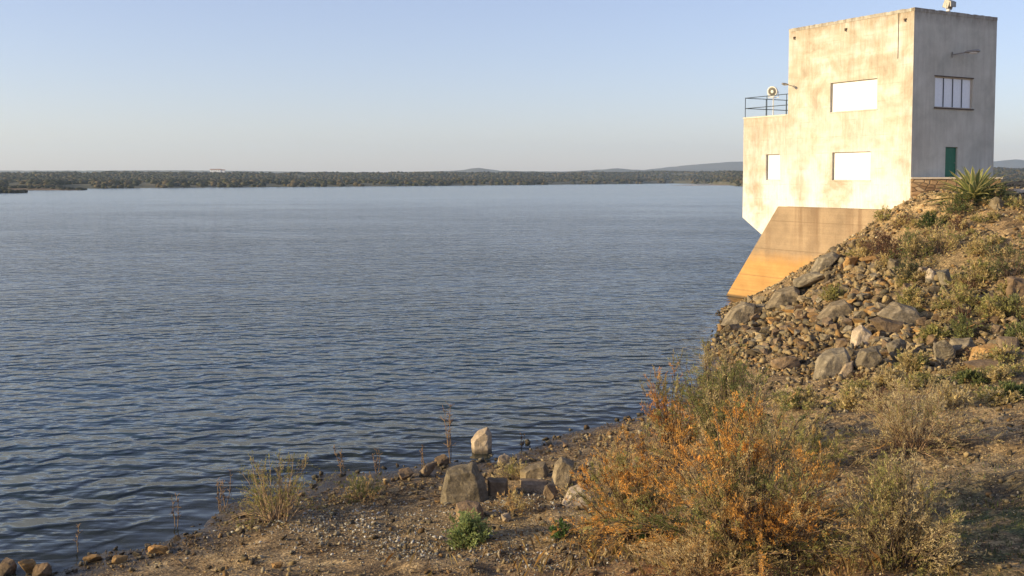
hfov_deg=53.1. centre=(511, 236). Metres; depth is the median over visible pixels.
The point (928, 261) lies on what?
tuft
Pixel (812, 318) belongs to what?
riprap stone
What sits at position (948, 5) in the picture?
floodlight
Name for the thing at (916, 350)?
riprap stone
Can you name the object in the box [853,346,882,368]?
boulder
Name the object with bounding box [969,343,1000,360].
boulder
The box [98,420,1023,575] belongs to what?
plant litter
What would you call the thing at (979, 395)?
tuft
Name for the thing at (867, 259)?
riprap stone
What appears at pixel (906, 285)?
riprap stone
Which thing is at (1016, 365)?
tuft
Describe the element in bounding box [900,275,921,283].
tuft
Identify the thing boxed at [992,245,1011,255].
tuft
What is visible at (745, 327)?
riprap stone
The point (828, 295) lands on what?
bush
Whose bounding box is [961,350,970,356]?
riprap stone
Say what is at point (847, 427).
stone
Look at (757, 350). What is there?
riprap stone
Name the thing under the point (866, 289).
riprap stone
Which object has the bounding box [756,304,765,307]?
riprap stone
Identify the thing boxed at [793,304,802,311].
riprap stone
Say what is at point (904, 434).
shrub
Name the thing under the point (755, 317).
riprap stone
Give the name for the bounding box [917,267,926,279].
stone
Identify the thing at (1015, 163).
mountains
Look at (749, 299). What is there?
riprap stone
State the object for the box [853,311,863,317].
riprap stone
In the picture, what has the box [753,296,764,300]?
riprap stone
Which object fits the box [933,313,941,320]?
riprap stone
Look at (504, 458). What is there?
stone
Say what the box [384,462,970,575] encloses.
straw
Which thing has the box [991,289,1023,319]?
bush
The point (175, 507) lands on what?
dead stalk
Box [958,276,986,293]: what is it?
tuft
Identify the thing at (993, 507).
grass
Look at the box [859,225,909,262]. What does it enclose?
bush
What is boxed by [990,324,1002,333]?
riprap stone
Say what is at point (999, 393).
tuft
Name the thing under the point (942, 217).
tuft
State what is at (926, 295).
riprap stone
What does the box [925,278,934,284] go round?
riprap stone
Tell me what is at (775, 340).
riprap stone
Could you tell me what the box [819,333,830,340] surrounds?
riprap stone
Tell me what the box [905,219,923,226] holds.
tuft
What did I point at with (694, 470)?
dry grass
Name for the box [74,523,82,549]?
dead stalk
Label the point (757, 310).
riprap stone
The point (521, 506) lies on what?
shrub
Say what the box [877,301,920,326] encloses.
boulder
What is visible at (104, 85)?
sky
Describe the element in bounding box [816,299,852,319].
boulder
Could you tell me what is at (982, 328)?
tuft
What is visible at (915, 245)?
bush
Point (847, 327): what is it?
riprap stone
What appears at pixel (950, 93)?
window
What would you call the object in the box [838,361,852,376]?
boulder
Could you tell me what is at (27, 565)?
stone
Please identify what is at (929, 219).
bush
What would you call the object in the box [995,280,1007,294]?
tuft
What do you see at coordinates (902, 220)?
tuft
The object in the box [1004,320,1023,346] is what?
bush
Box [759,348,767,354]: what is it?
riprap stone
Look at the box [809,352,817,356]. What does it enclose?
riprap stone
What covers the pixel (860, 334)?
boulder
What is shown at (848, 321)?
riprap stone
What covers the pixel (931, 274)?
stone
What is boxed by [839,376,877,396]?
tuft
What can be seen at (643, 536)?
shrub
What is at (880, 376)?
tuft
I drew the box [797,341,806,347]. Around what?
riprap stone
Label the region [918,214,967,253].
bush
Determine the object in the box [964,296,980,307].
tuft
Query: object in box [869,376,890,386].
tuft
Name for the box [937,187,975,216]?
bush
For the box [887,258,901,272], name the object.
stone
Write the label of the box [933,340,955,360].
boulder
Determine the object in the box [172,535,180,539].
shore stone
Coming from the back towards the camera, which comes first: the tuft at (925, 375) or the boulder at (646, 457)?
the tuft at (925, 375)
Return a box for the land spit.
[7,188,65,189]
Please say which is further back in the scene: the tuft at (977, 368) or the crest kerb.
the crest kerb
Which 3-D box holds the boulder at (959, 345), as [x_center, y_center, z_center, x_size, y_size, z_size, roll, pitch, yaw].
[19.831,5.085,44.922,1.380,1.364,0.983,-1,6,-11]
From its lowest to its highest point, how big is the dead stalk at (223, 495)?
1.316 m
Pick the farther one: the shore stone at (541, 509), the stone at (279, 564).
the shore stone at (541, 509)
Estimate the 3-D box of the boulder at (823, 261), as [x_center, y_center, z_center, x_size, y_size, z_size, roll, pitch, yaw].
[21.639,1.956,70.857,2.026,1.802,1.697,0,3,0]
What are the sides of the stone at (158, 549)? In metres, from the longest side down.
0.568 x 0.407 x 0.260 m
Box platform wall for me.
[910,177,1002,196]
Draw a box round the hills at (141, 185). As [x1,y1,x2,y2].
[9,172,1012,188]
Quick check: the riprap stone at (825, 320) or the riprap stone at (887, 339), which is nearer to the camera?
the riprap stone at (887, 339)
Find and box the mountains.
[648,159,1023,169]
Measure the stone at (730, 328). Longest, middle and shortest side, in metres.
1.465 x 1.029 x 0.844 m
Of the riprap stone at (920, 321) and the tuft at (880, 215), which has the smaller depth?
the riprap stone at (920, 321)
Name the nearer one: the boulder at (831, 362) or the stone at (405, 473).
the stone at (405, 473)
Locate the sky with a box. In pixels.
[0,0,1023,171]
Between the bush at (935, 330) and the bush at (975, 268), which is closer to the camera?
the bush at (935, 330)
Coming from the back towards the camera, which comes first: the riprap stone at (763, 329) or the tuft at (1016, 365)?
the riprap stone at (763, 329)
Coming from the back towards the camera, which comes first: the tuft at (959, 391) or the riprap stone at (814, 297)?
the riprap stone at (814, 297)
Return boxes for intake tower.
[726,7,997,297]
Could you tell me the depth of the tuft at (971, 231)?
62.17 m
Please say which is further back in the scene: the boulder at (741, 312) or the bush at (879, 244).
the boulder at (741, 312)
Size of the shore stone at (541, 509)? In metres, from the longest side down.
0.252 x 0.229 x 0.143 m
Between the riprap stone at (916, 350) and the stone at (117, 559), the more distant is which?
the riprap stone at (916, 350)
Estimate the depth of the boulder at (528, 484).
32.24 m
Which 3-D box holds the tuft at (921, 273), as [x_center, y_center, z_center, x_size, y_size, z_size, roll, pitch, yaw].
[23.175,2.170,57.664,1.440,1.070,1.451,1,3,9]
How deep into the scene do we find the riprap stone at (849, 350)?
49.44 m
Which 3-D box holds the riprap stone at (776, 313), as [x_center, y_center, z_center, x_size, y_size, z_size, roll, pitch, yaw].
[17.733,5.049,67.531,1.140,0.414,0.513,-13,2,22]
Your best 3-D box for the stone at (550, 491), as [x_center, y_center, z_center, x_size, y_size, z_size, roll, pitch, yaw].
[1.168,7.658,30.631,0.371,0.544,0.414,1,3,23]
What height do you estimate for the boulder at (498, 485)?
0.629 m
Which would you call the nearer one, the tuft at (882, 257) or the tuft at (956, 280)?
the tuft at (956, 280)
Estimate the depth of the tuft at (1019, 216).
61.62 m
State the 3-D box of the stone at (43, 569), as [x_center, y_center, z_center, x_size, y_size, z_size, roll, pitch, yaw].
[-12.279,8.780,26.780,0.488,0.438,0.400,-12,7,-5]
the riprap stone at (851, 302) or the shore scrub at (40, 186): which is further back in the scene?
the shore scrub at (40, 186)
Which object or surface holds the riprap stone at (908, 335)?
on the ground at (1003, 528)
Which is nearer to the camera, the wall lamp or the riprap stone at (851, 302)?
the riprap stone at (851, 302)
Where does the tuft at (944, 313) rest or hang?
on the ground at (1003, 528)
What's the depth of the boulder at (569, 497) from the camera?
29.47 m
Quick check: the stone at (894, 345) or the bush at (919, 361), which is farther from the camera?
the stone at (894, 345)
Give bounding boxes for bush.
[769,384,823,409]
[815,283,846,300]
[825,381,869,410]
[851,235,876,257]
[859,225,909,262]
[881,257,923,282]
[886,226,939,261]
[892,346,934,374]
[894,283,925,306]
[913,322,952,342]
[914,211,945,228]
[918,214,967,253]
[928,282,979,309]
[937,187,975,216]
[941,312,985,338]
[950,367,989,387]
[960,231,998,257]
[961,257,997,281]
[972,291,1016,319]
[975,180,1017,203]
[978,380,1023,399]
[980,233,1023,281]
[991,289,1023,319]
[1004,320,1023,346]
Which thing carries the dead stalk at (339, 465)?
on the ground at (1003, 528)
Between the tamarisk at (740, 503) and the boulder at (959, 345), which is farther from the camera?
the boulder at (959, 345)
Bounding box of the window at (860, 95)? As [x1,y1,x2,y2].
[830,79,876,112]
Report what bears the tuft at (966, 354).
on the ground at (1003, 528)
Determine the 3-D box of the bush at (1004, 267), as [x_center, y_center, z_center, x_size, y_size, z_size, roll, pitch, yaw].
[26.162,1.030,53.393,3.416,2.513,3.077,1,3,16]
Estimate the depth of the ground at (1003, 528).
28.24 m
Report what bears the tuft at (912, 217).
on the ground at (1003, 528)
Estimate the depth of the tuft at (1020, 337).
44.17 m
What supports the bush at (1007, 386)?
on the ground at (1003, 528)
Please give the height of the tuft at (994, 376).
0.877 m
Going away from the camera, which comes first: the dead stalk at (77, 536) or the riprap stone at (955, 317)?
the dead stalk at (77, 536)
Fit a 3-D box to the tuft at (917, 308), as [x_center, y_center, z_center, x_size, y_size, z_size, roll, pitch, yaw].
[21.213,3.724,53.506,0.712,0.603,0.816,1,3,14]
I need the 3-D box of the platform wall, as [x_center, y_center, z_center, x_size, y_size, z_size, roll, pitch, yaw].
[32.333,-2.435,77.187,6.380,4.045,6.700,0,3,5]
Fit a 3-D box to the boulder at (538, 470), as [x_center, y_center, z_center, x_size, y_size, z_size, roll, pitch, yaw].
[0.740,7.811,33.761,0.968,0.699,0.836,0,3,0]
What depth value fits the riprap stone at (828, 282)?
66.88 m
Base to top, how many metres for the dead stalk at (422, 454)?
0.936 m
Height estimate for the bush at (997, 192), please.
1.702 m
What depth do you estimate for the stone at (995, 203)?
64.59 m
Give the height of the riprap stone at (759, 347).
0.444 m
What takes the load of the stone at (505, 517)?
on the ground at (1003, 528)
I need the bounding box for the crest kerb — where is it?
[1014,189,1023,192]
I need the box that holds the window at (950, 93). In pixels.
[934,75,973,109]
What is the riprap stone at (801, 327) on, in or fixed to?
on the ground at (1003, 528)
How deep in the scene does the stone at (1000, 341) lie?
43.96 m
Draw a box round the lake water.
[0,183,761,575]
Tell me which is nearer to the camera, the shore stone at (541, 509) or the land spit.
the shore stone at (541, 509)
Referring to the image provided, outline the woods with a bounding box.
[0,167,1023,187]
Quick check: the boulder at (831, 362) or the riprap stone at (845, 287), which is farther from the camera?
the riprap stone at (845, 287)
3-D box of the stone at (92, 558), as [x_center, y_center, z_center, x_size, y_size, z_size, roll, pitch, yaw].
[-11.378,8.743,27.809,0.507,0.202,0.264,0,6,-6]
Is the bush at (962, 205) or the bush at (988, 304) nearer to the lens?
the bush at (988, 304)
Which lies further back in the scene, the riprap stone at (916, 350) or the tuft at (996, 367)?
the riprap stone at (916, 350)
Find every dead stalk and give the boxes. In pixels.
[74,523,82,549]
[170,493,181,526]
[215,469,232,511]
[333,446,345,472]
[371,448,382,473]
[419,445,424,467]
[440,403,455,461]
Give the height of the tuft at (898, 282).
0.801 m
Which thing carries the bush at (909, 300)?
on the ground at (1003, 528)
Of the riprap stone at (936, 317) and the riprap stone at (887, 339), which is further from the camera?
the riprap stone at (936, 317)
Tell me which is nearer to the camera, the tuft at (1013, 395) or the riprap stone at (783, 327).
the tuft at (1013, 395)
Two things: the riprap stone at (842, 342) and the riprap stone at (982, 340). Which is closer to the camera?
the riprap stone at (982, 340)
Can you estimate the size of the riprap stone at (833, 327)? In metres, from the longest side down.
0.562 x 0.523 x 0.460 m
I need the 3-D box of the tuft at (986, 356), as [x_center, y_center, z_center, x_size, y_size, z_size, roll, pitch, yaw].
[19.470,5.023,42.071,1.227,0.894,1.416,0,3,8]
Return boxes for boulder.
[440,462,488,503]
[456,500,483,520]
[471,427,491,453]
[487,477,507,495]
[520,462,548,478]
[520,478,547,491]
[551,456,573,487]
[562,484,593,507]
[632,451,662,470]
[721,302,755,326]
[765,286,799,309]
[771,355,800,368]
[793,271,824,288]
[810,252,838,271]
[813,347,850,378]
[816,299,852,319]
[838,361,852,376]
[850,325,871,345]
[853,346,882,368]
[868,317,903,336]
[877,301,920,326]
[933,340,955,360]
[949,337,975,356]
[963,358,999,370]
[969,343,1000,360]
[1006,276,1023,299]
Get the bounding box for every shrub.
[222,448,337,533]
[328,472,386,505]
[442,508,496,551]
[486,485,534,519]
[492,453,527,478]
[549,518,577,538]
[616,516,817,575]
[630,519,667,543]
[831,373,1006,466]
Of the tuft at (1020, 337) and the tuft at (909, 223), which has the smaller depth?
the tuft at (1020, 337)
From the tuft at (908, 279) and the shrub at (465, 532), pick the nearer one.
the shrub at (465, 532)
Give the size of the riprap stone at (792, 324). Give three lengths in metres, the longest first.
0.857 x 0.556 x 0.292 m
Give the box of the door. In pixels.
[945,147,955,176]
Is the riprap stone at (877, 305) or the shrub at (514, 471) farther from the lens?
the riprap stone at (877, 305)
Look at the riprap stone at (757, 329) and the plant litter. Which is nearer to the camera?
the plant litter
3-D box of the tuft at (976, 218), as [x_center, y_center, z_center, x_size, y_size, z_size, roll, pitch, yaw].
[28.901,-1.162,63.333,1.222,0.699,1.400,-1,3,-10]
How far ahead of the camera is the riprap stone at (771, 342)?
56.93 m
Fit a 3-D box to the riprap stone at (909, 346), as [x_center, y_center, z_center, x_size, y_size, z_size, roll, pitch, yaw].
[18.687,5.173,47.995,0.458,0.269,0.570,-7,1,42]
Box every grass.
[146,188,1023,575]
[821,374,1023,575]
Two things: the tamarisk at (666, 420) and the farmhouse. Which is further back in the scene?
the farmhouse
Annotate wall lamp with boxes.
[952,49,980,57]
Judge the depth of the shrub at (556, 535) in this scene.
25.78 m
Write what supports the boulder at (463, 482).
on the ground at (1003, 528)
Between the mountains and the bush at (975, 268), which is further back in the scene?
the mountains
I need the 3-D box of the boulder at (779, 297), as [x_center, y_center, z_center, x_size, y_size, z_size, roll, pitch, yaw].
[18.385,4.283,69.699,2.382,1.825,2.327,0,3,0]
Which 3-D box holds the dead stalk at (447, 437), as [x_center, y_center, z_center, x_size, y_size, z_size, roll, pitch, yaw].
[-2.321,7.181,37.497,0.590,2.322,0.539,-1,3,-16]
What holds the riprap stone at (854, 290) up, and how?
on the ground at (1003, 528)
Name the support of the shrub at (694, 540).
on the ground at (1003, 528)
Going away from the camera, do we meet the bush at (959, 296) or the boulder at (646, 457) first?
the boulder at (646, 457)
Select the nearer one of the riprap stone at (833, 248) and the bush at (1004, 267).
the bush at (1004, 267)
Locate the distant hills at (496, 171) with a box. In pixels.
[0,168,742,172]
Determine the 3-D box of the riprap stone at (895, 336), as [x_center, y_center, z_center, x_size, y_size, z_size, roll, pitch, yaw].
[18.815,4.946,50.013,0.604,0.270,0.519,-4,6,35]
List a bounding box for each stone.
[0,557,16,575]
[18,559,35,573]
[32,562,51,575]
[82,554,102,562]
[112,555,127,563]
[132,551,141,555]
[148,545,167,553]
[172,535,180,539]
[271,561,282,567]
[398,467,413,479]
[420,461,436,476]
[434,454,449,465]
[497,453,509,465]
[501,513,510,521]
[537,507,544,511]
[543,483,557,499]
[720,323,739,333]
[741,325,750,332]
[747,295,752,302]
[750,313,760,320]
[750,327,760,331]
[752,348,762,354]
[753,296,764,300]
[754,345,764,348]
[755,307,761,315]
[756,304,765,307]
[759,327,769,333]
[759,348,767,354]
[766,317,780,321]
[767,318,777,324]
[769,338,774,344]
[771,329,779,335]
[773,311,783,315]
[773,338,781,343]
[779,325,788,329]
[782,309,793,312]
[785,322,797,326]
[787,327,797,333]
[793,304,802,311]
[794,310,802,318]
[794,329,799,336]
[797,315,807,319]
[797,324,805,331]
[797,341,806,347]
[801,297,809,301]
[807,311,818,317]
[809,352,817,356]
[810,315,817,321]
[811,295,817,303]
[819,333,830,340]
[822,317,831,326]
[823,279,832,285]
[829,246,837,252]
[829,324,840,330]
[836,338,847,347]
[838,284,848,291]
[841,318,852,326]
[843,257,857,268]
[843,325,852,330]
[844,424,855,434]
[846,346,853,355]
[847,299,855,304]
[849,288,859,294]
[852,318,864,323]
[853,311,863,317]
[856,273,866,279]
[856,291,868,297]
[857,266,865,271]
[859,287,869,291]
[863,256,875,262]
[864,302,873,306]
[865,325,876,331]
[868,263,878,272]
[868,336,879,343]
[874,284,886,287]
[874,288,881,294]
[874,302,886,308]
[880,332,890,335]
[880,337,890,341]
[880,349,888,355]
[882,339,888,347]
[884,298,892,304]
[886,338,906,359]
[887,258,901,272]
[891,335,899,339]
[901,283,911,289]
[901,332,910,338]
[906,344,914,349]
[911,347,923,353]
[915,317,927,325]
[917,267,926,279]
[922,294,932,297]
[925,268,936,278]
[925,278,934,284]
[926,286,939,293]
[926,334,937,344]
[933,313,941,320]
[936,269,950,285]
[946,316,959,322]
[958,304,971,310]
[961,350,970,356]
[975,336,986,344]
[988,197,1004,210]
[990,316,1001,323]
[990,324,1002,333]
[995,336,1019,350]
[1005,316,1018,320]
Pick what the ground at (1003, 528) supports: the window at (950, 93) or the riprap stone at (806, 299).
the riprap stone at (806, 299)
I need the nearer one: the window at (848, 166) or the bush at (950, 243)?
the bush at (950, 243)
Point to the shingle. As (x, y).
(321, 517)
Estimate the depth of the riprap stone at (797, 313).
60.73 m
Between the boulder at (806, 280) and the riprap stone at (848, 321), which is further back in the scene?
the boulder at (806, 280)
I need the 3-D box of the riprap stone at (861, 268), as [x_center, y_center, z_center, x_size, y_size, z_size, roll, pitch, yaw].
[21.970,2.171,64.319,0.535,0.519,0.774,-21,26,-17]
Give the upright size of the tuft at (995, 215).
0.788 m
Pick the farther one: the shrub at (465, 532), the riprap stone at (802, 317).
the riprap stone at (802, 317)
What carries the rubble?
on the ground at (1003, 528)
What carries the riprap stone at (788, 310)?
on the ground at (1003, 528)
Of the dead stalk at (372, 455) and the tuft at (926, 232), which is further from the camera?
the tuft at (926, 232)
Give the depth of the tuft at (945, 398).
33.95 m
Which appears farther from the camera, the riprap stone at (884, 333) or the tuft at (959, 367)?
the riprap stone at (884, 333)
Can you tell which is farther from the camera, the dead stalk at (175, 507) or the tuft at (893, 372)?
the tuft at (893, 372)
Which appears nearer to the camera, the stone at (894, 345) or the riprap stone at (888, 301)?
the stone at (894, 345)
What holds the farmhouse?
on the hills at (141, 185)
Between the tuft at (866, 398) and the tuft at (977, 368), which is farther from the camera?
the tuft at (977, 368)
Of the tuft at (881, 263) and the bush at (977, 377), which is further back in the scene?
the tuft at (881, 263)
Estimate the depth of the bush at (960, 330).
48.01 m
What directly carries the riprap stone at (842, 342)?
on the ground at (1003, 528)
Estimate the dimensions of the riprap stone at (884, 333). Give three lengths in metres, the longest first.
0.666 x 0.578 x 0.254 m
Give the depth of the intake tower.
78.41 m
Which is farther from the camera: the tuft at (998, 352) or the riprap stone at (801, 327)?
the riprap stone at (801, 327)
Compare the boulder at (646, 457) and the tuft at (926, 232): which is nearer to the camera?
the boulder at (646, 457)
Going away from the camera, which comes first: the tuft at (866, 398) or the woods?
the tuft at (866, 398)
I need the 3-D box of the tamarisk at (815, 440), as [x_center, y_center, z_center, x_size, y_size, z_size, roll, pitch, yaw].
[8.122,5.726,28.599,3.003,2.440,2.775,2,4,26]
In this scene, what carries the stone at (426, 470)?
on the ground at (1003, 528)
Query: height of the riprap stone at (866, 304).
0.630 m
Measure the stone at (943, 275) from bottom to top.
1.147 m
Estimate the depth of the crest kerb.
68.01 m
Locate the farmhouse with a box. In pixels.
[210,169,224,171]
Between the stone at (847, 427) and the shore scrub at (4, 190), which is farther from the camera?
the shore scrub at (4, 190)
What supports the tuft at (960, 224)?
on the ground at (1003, 528)
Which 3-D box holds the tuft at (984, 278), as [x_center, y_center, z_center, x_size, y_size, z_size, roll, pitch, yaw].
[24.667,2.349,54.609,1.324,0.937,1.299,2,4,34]
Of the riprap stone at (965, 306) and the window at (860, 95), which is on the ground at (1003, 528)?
the riprap stone at (965, 306)
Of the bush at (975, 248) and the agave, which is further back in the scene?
the agave
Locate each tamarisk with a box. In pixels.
[544,417,713,552]
[579,374,892,575]
[639,351,703,463]
[667,331,790,471]
[759,401,855,480]
[824,440,991,575]
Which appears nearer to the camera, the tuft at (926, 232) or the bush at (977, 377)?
the bush at (977, 377)
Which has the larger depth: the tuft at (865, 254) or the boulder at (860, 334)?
the tuft at (865, 254)
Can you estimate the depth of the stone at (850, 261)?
67.78 m
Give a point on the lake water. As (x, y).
(160, 349)
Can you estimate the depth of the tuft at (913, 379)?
39.27 m
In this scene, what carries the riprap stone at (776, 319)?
on the ground at (1003, 528)
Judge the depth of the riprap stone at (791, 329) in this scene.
58.31 m
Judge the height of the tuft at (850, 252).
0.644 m
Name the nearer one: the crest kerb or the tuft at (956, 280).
the tuft at (956, 280)
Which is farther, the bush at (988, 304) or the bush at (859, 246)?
the bush at (859, 246)
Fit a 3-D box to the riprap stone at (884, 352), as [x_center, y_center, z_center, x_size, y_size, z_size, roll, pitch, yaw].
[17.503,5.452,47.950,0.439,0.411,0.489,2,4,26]
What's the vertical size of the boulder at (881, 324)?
1.199 m
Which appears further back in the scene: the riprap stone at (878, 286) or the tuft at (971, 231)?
the tuft at (971, 231)
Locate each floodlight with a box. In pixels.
[767,86,778,114]
[942,0,955,10]
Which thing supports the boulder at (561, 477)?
on the ground at (1003, 528)
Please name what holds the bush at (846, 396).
on the ground at (1003, 528)
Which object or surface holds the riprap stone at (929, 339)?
on the ground at (1003, 528)
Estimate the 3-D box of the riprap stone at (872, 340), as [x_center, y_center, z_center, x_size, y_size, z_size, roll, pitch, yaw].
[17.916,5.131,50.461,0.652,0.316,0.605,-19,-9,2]
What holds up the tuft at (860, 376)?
on the ground at (1003, 528)
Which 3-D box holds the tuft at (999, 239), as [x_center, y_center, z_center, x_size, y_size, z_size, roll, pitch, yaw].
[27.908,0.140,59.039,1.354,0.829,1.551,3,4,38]
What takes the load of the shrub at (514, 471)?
on the ground at (1003, 528)
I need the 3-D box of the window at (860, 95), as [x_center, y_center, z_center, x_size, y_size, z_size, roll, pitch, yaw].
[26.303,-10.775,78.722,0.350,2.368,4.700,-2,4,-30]
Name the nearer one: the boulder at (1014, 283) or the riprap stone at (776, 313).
the boulder at (1014, 283)
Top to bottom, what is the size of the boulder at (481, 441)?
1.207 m
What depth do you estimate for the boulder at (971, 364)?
41.28 m
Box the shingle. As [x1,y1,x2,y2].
[185,484,633,575]
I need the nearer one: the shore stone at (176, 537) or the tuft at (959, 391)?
the shore stone at (176, 537)
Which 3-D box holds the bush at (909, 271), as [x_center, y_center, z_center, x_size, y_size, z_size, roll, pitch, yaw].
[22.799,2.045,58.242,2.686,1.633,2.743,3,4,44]
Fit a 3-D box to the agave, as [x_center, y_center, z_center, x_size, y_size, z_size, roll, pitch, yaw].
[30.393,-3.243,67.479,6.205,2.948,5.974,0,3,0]
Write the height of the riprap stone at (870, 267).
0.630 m
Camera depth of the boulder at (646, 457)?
32.79 m
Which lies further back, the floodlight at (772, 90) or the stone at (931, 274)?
the floodlight at (772, 90)
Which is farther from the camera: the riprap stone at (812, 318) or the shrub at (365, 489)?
the riprap stone at (812, 318)
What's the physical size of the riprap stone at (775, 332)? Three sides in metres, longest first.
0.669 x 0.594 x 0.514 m
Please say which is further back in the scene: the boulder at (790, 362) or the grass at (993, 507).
the boulder at (790, 362)
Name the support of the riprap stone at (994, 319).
on the ground at (1003, 528)
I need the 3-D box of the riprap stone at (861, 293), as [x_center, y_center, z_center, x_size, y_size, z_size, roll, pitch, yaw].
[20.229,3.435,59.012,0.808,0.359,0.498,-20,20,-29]
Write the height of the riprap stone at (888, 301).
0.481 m
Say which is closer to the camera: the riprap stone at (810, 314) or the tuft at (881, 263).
the riprap stone at (810, 314)
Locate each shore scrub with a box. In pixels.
[0,185,86,189]
[0,188,27,192]
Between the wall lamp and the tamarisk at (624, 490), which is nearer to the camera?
the tamarisk at (624, 490)
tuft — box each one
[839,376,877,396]
[843,249,856,255]
[851,371,868,380]
[855,247,874,257]
[855,385,895,409]
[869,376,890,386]
[870,374,907,385]
[872,205,891,221]
[873,259,887,268]
[875,360,908,390]
[876,249,898,261]
[890,213,911,228]
[894,212,916,219]
[895,275,907,286]
[896,371,924,390]
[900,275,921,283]
[903,218,915,226]
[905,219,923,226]
[905,369,950,387]
[912,266,932,279]
[913,304,923,311]
[913,392,962,410]
[920,227,937,236]
[920,257,938,265]
[935,305,963,322]
[935,377,977,408]
[936,368,952,375]
[937,214,950,221]
[943,306,972,319]
[944,271,966,285]
[946,215,969,231]
[954,361,969,371]
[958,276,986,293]
[962,346,972,360]
[963,228,976,235]
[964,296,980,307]
[966,273,986,286]
[968,213,989,222]
[971,319,990,331]
[971,348,994,359]
[972,389,991,401]
[975,365,1002,374]
[979,382,1023,405]
[981,232,1005,243]
[982,210,1001,219]
[982,361,1023,378]
[984,366,1013,383]
[986,340,1023,363]
[987,390,1020,405]
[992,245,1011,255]
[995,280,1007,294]
[1003,361,1023,372]
[1004,195,1023,208]
[1006,196,1014,203]
[1013,213,1023,221]
[1014,332,1023,345]
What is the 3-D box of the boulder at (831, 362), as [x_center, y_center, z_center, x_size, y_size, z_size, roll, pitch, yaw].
[14.484,5.848,46.422,1.721,1.633,1.685,0,3,0]
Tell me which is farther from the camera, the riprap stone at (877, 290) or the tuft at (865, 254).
the tuft at (865, 254)
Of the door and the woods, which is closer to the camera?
the door
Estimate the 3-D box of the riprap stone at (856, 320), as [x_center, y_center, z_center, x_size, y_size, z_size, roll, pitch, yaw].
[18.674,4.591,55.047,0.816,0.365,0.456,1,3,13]
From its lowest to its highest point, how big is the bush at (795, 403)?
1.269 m
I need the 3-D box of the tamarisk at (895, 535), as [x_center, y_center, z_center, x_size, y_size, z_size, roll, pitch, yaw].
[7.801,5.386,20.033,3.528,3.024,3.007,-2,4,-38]
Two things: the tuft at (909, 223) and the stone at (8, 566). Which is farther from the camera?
the tuft at (909, 223)
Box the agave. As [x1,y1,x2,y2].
[920,166,1021,204]
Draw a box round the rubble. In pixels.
[709,199,1023,380]
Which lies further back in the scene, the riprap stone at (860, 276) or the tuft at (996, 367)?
the riprap stone at (860, 276)
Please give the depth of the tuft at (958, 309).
50.73 m
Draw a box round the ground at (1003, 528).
[53,180,1023,575]
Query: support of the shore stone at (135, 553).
on the ground at (1003, 528)
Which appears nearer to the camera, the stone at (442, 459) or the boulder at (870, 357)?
the stone at (442, 459)
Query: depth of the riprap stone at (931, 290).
55.10 m
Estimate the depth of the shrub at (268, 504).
30.31 m
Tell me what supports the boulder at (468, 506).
on the ground at (1003, 528)
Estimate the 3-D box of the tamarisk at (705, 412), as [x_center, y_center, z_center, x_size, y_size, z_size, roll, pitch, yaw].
[6.786,5.222,31.861,4.055,4.375,4.356,0,3,0]
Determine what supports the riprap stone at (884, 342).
on the ground at (1003, 528)
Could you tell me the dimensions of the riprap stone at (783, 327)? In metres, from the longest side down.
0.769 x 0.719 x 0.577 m
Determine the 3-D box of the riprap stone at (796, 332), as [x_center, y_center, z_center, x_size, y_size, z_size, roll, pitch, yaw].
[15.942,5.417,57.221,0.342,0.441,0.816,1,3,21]
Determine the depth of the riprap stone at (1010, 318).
49.26 m
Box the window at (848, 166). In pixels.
[831,151,870,180]
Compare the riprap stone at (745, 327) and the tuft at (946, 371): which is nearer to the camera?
the tuft at (946, 371)
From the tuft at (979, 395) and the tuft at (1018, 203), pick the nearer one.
the tuft at (979, 395)
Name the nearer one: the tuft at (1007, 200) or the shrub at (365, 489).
the shrub at (365, 489)
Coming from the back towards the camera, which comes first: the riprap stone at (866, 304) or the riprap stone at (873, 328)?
the riprap stone at (866, 304)
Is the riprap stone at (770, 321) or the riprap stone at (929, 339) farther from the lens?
the riprap stone at (770, 321)
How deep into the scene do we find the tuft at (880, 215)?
72.68 m
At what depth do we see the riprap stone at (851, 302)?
58.61 m

